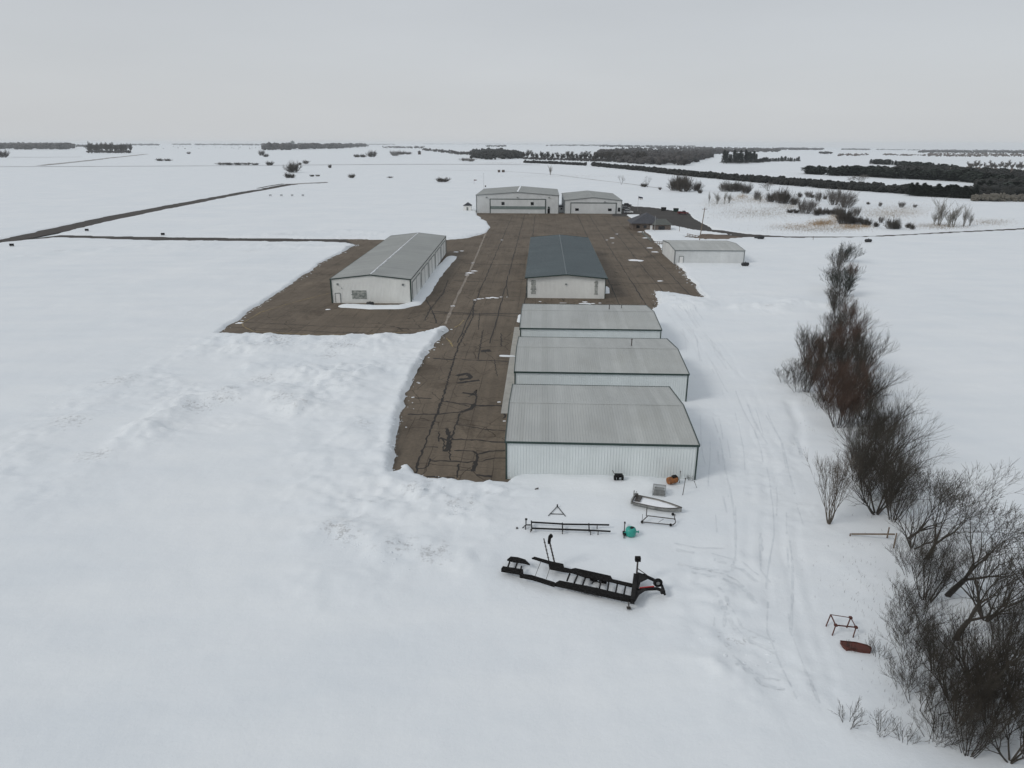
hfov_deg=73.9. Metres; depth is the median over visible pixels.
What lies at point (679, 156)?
woods
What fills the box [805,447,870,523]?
bare tree
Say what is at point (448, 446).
road markings
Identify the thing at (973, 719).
bare tree
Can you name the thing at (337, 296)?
door
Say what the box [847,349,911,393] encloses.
bare tree
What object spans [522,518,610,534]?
frame trailer
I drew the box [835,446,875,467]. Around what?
bare shrub
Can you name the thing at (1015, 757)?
bare tree
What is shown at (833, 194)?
bare shrub
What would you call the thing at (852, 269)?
bare tree
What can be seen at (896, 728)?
bare shrub
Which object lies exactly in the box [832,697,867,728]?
bare shrub
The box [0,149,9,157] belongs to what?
bare shrub
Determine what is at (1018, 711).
bare tree
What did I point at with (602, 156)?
bare tree
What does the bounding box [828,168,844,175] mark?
evergreen tree
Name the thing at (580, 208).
door
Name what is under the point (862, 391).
bare tree
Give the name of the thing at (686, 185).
bare shrub
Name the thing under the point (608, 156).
bare tree
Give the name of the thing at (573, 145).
horizon woods
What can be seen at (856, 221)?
bare shrub
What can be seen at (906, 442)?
bare tree
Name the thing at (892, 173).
evergreen tree
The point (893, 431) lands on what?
bare tree
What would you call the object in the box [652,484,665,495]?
wire crate
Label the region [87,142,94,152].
bare tree
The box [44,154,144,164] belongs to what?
road
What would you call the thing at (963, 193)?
evergreen tree
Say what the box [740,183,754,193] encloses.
bare shrub
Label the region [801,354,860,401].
bare tree
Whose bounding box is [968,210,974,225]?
slender sapling
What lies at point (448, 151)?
woods
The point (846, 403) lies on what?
bare tree
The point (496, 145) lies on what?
horizon woods
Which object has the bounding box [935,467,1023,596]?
bare tree
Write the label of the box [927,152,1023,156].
brush
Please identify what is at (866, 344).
bare tree
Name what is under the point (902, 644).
bare shrub
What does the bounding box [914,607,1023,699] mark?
bare tree
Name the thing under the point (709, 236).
driveway
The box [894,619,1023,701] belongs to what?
bare tree
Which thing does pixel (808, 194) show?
bare shrub
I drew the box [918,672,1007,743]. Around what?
bare shrub
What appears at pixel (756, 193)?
bare shrub
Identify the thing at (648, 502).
rowing boat
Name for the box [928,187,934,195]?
evergreen tree
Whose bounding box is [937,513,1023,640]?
bare tree
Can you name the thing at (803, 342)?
bare tree
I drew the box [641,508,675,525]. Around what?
boat cradle
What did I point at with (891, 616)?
bare shrub
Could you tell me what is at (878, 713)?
bare shrub
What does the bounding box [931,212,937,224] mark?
slender sapling
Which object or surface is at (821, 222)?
dry grass
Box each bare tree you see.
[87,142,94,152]
[95,142,101,152]
[104,143,109,151]
[583,151,590,157]
[599,151,606,161]
[606,151,613,161]
[760,182,774,190]
[793,351,824,391]
[794,323,830,362]
[799,334,839,373]
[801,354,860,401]
[805,325,845,358]
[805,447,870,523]
[815,364,874,427]
[819,334,864,381]
[820,309,851,338]
[820,323,874,359]
[822,338,878,383]
[824,259,849,287]
[824,282,845,305]
[824,308,848,324]
[825,286,851,316]
[825,353,884,394]
[826,369,874,424]
[827,249,848,270]
[829,314,869,345]
[833,366,894,420]
[833,406,949,471]
[836,424,962,514]
[839,294,863,323]
[843,261,861,279]
[843,302,891,333]
[843,423,891,481]
[844,435,899,495]
[845,397,894,449]
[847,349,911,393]
[848,326,899,363]
[848,433,927,498]
[852,174,868,181]
[854,374,931,425]
[857,393,915,449]
[857,399,943,455]
[861,416,957,475]
[865,483,967,549]
[870,449,934,522]
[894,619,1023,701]
[903,515,979,602]
[905,457,1023,559]
[907,592,1023,683]
[908,469,1001,544]
[909,601,980,674]
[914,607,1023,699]
[923,531,1023,621]
[928,631,1023,723]
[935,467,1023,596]
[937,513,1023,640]
[943,669,1023,758]
[945,617,1023,723]
[955,668,1023,763]
[959,521,1023,585]
[969,160,976,166]
[977,559,1023,661]
[998,676,1023,751]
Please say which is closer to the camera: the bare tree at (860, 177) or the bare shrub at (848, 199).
the bare shrub at (848, 199)
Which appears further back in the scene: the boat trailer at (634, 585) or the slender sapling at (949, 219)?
the slender sapling at (949, 219)
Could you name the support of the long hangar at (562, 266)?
on the apron
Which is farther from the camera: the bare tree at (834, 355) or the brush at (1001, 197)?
the brush at (1001, 197)
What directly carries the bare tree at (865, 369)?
on the ground at (182, 584)
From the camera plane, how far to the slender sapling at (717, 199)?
403.57 m
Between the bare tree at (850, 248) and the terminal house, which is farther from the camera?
the terminal house
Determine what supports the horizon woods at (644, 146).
on the ground at (182, 584)
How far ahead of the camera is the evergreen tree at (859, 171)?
757.15 m
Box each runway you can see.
[0,182,327,242]
[260,184,296,188]
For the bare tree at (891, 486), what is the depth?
62.93 m
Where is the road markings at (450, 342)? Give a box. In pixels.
[241,293,463,346]
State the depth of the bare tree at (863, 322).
123.61 m
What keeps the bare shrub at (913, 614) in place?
on the ground at (182, 584)
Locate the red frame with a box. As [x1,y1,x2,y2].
[826,614,857,637]
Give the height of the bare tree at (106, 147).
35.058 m
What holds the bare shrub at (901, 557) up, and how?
on the ground at (182, 584)
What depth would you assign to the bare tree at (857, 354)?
98.39 m
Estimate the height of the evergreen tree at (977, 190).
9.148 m
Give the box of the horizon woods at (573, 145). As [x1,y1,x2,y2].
[546,144,603,145]
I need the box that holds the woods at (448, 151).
[422,148,470,154]
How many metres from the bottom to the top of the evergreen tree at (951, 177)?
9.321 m
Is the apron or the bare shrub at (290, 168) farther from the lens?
the bare shrub at (290, 168)
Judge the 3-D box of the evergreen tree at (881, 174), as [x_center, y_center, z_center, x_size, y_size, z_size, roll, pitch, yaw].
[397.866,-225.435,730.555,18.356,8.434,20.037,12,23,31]
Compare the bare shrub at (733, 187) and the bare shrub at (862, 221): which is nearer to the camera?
the bare shrub at (862, 221)
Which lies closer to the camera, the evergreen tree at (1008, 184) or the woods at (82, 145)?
the evergreen tree at (1008, 184)
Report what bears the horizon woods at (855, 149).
on the ground at (182, 584)
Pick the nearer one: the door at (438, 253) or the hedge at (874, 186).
the door at (438, 253)
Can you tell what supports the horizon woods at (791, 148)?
on the ground at (182, 584)
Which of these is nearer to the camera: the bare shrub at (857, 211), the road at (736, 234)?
the road at (736, 234)
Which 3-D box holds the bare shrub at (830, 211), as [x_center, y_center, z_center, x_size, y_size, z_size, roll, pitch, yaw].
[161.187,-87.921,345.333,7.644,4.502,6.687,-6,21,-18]
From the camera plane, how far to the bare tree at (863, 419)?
77.81 m
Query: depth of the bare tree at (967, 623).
44.46 m
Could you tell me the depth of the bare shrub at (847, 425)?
81.84 m
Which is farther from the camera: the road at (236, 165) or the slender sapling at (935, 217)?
the road at (236, 165)
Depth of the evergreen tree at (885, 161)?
1308.91 m
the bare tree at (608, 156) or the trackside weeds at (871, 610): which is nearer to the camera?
the trackside weeds at (871, 610)
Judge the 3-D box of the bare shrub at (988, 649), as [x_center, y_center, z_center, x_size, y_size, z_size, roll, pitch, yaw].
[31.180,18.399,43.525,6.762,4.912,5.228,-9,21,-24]
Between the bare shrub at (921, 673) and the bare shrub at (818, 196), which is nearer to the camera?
the bare shrub at (921, 673)
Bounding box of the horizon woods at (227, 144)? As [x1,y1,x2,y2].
[194,143,260,144]
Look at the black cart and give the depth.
71.13 m
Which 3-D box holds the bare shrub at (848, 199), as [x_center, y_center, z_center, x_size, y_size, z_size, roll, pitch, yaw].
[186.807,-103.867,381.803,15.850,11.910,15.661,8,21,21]
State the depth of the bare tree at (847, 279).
158.87 m
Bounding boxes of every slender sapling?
[712,190,720,203]
[931,196,949,224]
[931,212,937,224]
[944,210,955,226]
[952,200,964,226]
[963,206,971,226]
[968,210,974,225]
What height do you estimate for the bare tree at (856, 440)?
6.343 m
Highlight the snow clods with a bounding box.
[237,231,661,401]
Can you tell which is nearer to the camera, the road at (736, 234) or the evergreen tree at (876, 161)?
the road at (736, 234)
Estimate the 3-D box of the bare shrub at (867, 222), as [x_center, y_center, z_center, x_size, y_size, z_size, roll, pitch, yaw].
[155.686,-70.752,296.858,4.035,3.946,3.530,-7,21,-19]
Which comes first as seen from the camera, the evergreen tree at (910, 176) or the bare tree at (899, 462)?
the bare tree at (899, 462)
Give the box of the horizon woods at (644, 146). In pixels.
[599,145,694,146]
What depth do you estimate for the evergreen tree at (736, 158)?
1272.57 m
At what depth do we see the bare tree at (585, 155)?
1421.72 m
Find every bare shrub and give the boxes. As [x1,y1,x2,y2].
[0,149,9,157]
[282,160,301,172]
[367,150,376,156]
[390,150,401,155]
[434,176,449,181]
[666,173,682,190]
[675,173,696,191]
[692,181,704,190]
[718,180,729,191]
[723,179,741,191]
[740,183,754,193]
[753,191,760,199]
[764,190,776,201]
[772,187,795,203]
[774,365,802,382]
[781,357,806,379]
[785,374,810,391]
[788,195,798,204]
[796,196,819,213]
[803,387,834,406]
[805,190,812,197]
[811,206,823,215]
[815,190,824,200]
[824,186,842,204]
[825,207,834,214]
[831,190,859,207]
[831,202,857,224]
[831,418,866,439]
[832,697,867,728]
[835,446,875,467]
[847,475,879,501]
[850,216,863,224]
[853,207,861,215]
[859,217,869,224]
[864,218,872,224]
[866,633,896,658]
[869,708,898,739]
[876,596,948,648]
[877,620,950,671]
[877,648,973,714]
[879,597,923,635]
[880,650,943,692]
[882,216,902,228]
[884,531,951,576]
[884,575,966,624]
[885,570,931,615]
[890,714,927,743]
[907,700,978,747]
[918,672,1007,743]
[940,624,1023,691]
[952,661,1023,737]
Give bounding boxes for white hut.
[463,202,471,209]
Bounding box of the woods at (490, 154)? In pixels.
[469,147,525,159]
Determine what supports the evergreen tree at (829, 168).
on the ground at (182, 584)
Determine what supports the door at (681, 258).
in the storage building
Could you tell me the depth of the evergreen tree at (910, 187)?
472.25 m
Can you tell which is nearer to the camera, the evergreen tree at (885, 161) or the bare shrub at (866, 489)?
the bare shrub at (866, 489)
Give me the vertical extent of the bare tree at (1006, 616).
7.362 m
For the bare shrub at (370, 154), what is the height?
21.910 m
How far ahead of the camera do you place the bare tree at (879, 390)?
86.15 m
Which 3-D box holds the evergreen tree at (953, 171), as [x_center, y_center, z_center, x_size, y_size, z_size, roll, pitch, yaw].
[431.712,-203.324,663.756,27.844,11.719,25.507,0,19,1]
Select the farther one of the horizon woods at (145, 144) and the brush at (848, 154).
the horizon woods at (145, 144)
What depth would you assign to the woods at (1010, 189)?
465.95 m
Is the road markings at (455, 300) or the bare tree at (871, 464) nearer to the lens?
the bare tree at (871, 464)
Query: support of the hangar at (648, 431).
on the apron
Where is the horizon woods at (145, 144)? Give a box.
[131,143,159,145]
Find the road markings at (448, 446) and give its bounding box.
[240,215,689,477]
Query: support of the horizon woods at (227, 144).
on the ground at (182, 584)
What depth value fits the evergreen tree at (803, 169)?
830.43 m
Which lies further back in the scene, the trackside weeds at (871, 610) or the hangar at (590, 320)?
the hangar at (590, 320)
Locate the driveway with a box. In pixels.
[685,234,741,238]
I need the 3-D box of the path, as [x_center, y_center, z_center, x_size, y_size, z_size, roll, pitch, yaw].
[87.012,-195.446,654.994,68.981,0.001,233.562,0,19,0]
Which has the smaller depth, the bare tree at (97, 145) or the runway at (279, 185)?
the runway at (279, 185)
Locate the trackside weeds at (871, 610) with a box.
[801,391,908,737]
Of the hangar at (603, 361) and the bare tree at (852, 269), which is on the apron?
the hangar at (603, 361)
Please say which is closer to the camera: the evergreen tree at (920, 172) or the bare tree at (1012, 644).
the bare tree at (1012, 644)
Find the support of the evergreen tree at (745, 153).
on the ground at (182, 584)
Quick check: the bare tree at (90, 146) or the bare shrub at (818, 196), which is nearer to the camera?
the bare shrub at (818, 196)
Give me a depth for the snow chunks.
75.21 m
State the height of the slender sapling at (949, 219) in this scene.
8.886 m
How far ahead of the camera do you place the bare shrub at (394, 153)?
1904.24 m
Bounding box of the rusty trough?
[840,640,871,653]
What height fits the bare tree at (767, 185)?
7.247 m
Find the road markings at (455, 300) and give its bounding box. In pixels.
[444,232,486,323]
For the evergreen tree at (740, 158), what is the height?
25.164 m
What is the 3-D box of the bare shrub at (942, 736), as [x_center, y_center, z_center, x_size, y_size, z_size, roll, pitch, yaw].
[25.160,20.512,40.158,3.719,2.702,2.876,12,23,30]
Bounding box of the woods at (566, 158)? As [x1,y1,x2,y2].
[522,156,624,161]
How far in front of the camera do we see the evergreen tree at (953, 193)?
453.58 m
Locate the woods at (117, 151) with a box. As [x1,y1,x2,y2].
[86,150,130,152]
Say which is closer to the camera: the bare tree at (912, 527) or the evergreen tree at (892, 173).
the bare tree at (912, 527)
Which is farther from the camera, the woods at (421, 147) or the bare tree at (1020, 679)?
the woods at (421, 147)
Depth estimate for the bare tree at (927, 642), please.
44.94 m
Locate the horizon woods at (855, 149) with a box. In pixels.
[841,148,870,149]
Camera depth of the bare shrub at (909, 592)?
51.88 m
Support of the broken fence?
on the ground at (182, 584)
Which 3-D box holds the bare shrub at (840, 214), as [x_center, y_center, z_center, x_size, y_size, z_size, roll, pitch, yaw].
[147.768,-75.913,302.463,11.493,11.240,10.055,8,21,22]
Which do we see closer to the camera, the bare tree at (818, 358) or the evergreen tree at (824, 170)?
the bare tree at (818, 358)
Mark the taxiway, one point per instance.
(217, 239)
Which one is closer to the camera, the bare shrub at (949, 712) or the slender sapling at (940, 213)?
the bare shrub at (949, 712)
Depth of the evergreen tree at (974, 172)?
634.88 m
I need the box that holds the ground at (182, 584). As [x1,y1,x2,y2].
[0,144,1023,767]
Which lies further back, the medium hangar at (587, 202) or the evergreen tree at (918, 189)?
the evergreen tree at (918, 189)
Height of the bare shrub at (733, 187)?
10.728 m
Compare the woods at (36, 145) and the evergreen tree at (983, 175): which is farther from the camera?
the woods at (36, 145)
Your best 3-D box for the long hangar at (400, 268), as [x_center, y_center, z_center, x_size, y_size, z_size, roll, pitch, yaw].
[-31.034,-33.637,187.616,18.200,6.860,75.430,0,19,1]
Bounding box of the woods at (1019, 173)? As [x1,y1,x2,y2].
[832,164,1023,177]
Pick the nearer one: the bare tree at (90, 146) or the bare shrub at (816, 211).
the bare shrub at (816, 211)
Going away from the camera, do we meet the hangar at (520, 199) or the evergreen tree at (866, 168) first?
the hangar at (520, 199)
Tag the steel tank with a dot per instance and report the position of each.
(744, 263)
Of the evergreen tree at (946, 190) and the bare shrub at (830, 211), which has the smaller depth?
the bare shrub at (830, 211)
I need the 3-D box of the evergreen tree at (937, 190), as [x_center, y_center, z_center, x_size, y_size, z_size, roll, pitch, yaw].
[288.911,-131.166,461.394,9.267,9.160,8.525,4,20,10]
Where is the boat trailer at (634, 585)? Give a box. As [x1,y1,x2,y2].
[501,534,665,609]
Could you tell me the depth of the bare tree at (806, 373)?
97.18 m
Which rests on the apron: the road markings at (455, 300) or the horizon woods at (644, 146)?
the road markings at (455, 300)
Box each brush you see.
[837,153,868,155]
[883,153,925,155]
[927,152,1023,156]
[933,164,1023,171]
[970,193,1023,201]
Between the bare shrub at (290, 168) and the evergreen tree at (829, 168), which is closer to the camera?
the evergreen tree at (829, 168)
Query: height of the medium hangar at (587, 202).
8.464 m
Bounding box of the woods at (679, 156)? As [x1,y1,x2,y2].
[594,146,714,164]
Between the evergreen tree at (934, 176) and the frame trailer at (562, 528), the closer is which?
the frame trailer at (562, 528)
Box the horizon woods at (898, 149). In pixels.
[877,149,919,149]
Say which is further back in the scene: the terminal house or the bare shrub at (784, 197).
the bare shrub at (784, 197)
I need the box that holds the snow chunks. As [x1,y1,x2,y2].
[35,238,795,666]
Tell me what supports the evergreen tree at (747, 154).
on the ground at (182, 584)
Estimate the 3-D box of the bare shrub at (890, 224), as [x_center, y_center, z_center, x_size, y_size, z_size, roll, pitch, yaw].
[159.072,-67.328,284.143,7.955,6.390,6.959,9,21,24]
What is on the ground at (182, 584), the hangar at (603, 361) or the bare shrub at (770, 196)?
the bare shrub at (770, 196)
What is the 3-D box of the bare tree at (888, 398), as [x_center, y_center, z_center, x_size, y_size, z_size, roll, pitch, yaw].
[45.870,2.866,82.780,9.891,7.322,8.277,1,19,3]
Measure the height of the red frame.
0.942 m
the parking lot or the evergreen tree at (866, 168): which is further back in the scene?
the evergreen tree at (866, 168)
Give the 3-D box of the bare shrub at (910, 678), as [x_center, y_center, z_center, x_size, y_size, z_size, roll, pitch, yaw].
[25.805,18.985,44.510,3.719,2.702,2.876,5,20,14]
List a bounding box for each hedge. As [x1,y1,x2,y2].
[523,160,586,165]
[591,161,984,198]
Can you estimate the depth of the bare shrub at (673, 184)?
520.72 m
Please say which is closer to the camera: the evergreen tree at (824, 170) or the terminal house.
the terminal house
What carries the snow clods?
on the apron
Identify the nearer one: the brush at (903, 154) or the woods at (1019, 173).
the woods at (1019, 173)
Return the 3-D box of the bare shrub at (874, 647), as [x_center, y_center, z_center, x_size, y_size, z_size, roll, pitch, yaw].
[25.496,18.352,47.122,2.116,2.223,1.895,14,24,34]
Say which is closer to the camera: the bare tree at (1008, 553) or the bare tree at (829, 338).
the bare tree at (1008, 553)
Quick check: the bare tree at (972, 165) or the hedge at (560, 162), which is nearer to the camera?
the bare tree at (972, 165)
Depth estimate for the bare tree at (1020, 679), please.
40.90 m
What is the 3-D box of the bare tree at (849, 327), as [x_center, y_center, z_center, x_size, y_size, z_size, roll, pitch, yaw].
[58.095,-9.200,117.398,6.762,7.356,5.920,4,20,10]
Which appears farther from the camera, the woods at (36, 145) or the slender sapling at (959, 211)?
the woods at (36, 145)
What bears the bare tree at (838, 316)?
on the ground at (182, 584)
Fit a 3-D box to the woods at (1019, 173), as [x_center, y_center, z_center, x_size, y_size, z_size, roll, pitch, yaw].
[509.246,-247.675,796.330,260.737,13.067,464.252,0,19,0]
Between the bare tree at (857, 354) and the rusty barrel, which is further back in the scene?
the bare tree at (857, 354)
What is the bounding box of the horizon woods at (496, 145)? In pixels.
[486,145,505,146]
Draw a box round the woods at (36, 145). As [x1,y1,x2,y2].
[0,142,75,149]
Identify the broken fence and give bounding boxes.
[849,527,896,547]
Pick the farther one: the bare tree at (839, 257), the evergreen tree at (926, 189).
the evergreen tree at (926, 189)
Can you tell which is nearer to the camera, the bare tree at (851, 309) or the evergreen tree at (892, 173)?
the bare tree at (851, 309)
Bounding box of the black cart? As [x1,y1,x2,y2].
[612,470,623,479]
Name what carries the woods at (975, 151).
on the ground at (182, 584)
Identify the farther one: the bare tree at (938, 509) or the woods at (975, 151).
the woods at (975, 151)
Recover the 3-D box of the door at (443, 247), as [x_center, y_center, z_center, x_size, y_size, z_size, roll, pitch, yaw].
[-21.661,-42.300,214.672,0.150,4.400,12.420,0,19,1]
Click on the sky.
(876, 74)
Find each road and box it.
[4,164,513,166]
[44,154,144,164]
[705,228,1023,237]
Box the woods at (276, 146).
[261,142,368,149]
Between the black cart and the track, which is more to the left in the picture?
the black cart
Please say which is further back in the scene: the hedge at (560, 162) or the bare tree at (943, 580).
the hedge at (560, 162)
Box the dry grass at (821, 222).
[723,193,920,231]
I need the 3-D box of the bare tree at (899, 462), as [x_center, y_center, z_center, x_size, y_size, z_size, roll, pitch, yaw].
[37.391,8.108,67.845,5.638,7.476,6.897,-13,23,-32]
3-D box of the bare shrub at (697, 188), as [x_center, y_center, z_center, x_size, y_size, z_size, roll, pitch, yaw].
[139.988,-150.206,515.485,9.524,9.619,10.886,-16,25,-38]
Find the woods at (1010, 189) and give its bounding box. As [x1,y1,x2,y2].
[969,176,1023,194]
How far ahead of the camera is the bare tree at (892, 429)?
71.87 m
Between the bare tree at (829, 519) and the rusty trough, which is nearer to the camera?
the rusty trough
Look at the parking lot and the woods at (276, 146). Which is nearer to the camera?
the parking lot
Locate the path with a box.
[560,175,656,187]
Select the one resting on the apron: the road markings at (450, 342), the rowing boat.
the road markings at (450, 342)
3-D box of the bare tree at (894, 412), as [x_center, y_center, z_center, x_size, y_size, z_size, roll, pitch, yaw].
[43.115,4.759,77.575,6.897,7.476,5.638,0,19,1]
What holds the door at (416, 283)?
in the long hangar at (400, 268)
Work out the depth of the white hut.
361.89 m
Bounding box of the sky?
[0,0,1023,149]
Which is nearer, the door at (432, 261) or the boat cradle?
the boat cradle
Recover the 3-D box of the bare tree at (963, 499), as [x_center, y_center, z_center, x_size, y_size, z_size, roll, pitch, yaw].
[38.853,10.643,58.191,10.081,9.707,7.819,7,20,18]
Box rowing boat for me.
[631,490,681,511]
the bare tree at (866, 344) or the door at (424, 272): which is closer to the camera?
the bare tree at (866, 344)
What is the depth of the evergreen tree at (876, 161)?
1331.57 m
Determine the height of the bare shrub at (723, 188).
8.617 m
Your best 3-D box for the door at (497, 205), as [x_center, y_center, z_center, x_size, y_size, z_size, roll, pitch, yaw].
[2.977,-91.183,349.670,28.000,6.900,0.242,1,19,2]
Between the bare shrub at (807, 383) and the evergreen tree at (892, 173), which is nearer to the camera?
the bare shrub at (807, 383)
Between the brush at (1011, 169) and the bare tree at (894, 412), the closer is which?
the bare tree at (894, 412)
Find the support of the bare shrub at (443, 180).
on the ground at (182, 584)
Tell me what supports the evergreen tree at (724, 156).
on the ground at (182, 584)
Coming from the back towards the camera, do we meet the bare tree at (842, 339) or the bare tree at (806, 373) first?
the bare tree at (842, 339)
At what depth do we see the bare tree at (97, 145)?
2234.16 m
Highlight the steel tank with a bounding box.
[741,262,748,265]
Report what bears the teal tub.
on the ground at (182, 584)
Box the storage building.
[662,240,745,263]
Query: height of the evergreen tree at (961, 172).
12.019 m
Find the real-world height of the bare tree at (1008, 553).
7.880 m
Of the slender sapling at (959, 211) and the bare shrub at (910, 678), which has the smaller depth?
the bare shrub at (910, 678)
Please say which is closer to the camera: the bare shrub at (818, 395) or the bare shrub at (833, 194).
the bare shrub at (818, 395)
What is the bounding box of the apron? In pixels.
[219,213,703,481]
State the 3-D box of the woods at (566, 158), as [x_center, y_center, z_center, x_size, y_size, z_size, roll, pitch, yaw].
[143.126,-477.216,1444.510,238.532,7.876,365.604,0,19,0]
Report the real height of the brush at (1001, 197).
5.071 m
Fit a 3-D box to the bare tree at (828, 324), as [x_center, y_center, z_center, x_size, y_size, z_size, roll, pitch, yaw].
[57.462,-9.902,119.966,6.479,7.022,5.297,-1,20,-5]
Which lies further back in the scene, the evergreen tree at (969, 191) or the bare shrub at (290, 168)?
the bare shrub at (290, 168)
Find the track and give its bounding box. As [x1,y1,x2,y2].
[665,305,820,702]
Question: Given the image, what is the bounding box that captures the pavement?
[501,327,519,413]
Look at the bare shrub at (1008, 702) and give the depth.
40.51 m
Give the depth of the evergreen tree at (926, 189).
465.57 m
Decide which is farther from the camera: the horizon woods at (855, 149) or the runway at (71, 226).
the horizon woods at (855, 149)
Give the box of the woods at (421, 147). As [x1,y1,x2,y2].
[382,146,424,148]
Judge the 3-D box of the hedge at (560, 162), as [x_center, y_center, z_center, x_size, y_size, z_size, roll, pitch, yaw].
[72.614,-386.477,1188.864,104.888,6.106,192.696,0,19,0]
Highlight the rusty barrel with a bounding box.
[666,475,678,483]
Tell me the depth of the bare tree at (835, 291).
145.15 m
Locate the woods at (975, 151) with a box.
[918,149,1023,153]
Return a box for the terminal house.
[628,212,671,229]
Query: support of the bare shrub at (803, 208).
on the ground at (182, 584)
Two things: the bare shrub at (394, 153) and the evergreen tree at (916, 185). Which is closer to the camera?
the evergreen tree at (916, 185)
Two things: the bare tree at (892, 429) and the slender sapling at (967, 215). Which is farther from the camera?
the slender sapling at (967, 215)
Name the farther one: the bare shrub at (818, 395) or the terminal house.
the terminal house
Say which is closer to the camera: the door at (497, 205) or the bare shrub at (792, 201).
the door at (497, 205)
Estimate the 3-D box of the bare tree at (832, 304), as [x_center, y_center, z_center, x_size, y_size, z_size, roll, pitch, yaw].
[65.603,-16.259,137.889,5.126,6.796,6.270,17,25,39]
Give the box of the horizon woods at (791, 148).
[773,147,823,149]
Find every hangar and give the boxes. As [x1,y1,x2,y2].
[329,233,446,302]
[476,186,558,213]
[505,384,699,479]
[514,336,689,401]
[519,304,661,337]
[525,235,607,298]
[561,190,622,213]
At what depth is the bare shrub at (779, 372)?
101.65 m
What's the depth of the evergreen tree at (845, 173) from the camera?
762.24 m
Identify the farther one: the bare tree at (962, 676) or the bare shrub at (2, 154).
the bare shrub at (2, 154)
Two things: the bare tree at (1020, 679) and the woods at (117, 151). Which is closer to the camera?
the bare tree at (1020, 679)
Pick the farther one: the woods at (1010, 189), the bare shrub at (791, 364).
the woods at (1010, 189)
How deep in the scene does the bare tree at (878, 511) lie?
64.45 m
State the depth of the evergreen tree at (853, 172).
757.93 m
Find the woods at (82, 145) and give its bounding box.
[76,144,128,147]
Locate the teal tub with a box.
[624,526,638,537]
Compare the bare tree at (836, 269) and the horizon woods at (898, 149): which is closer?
the bare tree at (836, 269)
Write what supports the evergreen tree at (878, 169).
on the ground at (182, 584)
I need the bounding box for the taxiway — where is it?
[19,235,355,245]
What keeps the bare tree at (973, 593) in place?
on the ground at (182, 584)
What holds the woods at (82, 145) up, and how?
on the ground at (182, 584)
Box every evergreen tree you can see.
[719,150,727,163]
[733,153,738,162]
[737,150,743,163]
[744,149,747,162]
[744,152,749,162]
[801,165,814,173]
[812,166,827,174]
[826,165,831,174]
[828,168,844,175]
[839,167,858,175]
[849,167,856,175]
[851,166,863,175]
[856,165,877,176]
[866,167,886,176]
[872,159,880,163]
[873,171,889,177]
[881,168,904,178]
[882,159,891,164]
[901,170,918,178]
[905,182,914,195]
[910,169,926,178]
[910,182,919,194]
[914,185,922,195]
[919,168,946,179]
[922,185,929,196]
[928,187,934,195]
[932,183,942,196]
[939,169,962,180]
[941,185,949,196]
[942,172,956,180]
[949,184,959,197]
[954,169,971,179]
[958,185,967,197]
[960,171,982,182]
[966,173,993,183]
[966,188,971,197]
[969,185,979,197]
[1003,182,1017,185]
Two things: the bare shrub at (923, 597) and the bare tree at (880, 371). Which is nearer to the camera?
the bare shrub at (923, 597)
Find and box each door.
[335,293,340,302]
[412,273,420,298]
[421,262,428,286]
[429,254,434,276]
[435,247,440,266]
[441,241,445,259]
[490,199,544,212]
[571,203,615,213]
[679,256,683,262]
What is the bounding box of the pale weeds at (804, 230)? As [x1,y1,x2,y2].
[441,162,1021,233]
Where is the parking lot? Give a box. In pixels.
[612,204,711,230]
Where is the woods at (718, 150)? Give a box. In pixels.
[702,147,780,153]

